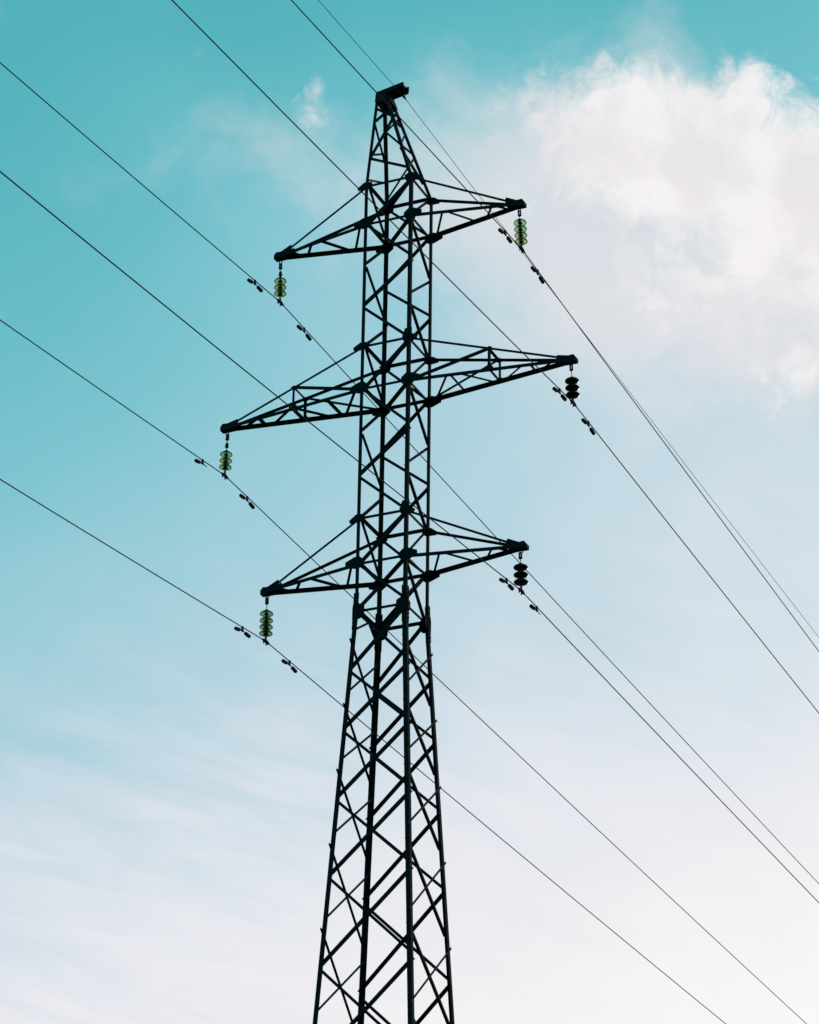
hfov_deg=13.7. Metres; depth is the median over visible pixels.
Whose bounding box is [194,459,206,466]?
vibration damper
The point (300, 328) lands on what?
vibration damper
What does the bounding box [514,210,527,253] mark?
insulator string
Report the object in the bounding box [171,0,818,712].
conductor wire
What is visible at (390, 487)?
conductor wire
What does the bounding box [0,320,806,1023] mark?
conductor wire
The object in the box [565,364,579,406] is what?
insulator string
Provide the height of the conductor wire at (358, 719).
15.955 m
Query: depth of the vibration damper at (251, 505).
67.81 m
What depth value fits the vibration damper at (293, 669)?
65.82 m
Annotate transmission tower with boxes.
[220,82,577,1023]
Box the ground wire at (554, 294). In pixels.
[318,0,818,636]
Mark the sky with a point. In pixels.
(168, 783)
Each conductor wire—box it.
[0,62,818,883]
[0,171,818,902]
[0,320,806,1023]
[0,479,725,1023]
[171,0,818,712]
[291,0,818,651]
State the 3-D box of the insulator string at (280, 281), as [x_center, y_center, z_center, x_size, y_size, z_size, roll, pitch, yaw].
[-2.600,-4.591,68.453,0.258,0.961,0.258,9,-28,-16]
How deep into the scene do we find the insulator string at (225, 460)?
67.14 m
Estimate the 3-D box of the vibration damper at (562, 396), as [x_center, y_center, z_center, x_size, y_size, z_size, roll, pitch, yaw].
[2.814,-2.251,63.742,0.072,0.160,0.631,-10,-24,22]
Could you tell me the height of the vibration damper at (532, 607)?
0.160 m
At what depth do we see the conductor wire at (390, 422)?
71.01 m
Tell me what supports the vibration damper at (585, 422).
attached to the conductor wire at (485, 316)
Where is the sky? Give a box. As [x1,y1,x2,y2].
[0,0,818,1023]
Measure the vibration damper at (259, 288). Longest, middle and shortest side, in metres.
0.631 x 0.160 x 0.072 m
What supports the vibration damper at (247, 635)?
attached to the conductor wire at (358, 719)
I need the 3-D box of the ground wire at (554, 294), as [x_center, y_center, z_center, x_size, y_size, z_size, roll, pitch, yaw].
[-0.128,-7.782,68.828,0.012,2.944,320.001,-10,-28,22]
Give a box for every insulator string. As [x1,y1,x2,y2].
[219,434,232,479]
[259,597,272,645]
[274,263,286,305]
[513,552,527,594]
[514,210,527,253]
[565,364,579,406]
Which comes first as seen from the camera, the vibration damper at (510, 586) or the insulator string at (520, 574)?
the vibration damper at (510, 586)
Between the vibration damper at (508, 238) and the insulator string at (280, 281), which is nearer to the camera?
the vibration damper at (508, 238)
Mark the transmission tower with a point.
(380, 628)
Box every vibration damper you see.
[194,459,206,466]
[234,626,250,637]
[239,494,254,508]
[247,278,262,292]
[281,659,296,672]
[296,325,311,340]
[498,228,512,243]
[499,578,513,590]
[529,604,540,614]
[530,266,544,283]
[552,387,566,400]
[581,418,595,434]
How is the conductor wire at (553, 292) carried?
hanging from the insulator string at (520, 230)
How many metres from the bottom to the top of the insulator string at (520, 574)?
0.851 m
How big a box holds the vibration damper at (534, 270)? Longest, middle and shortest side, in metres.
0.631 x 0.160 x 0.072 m
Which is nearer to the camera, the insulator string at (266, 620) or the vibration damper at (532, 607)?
the vibration damper at (532, 607)

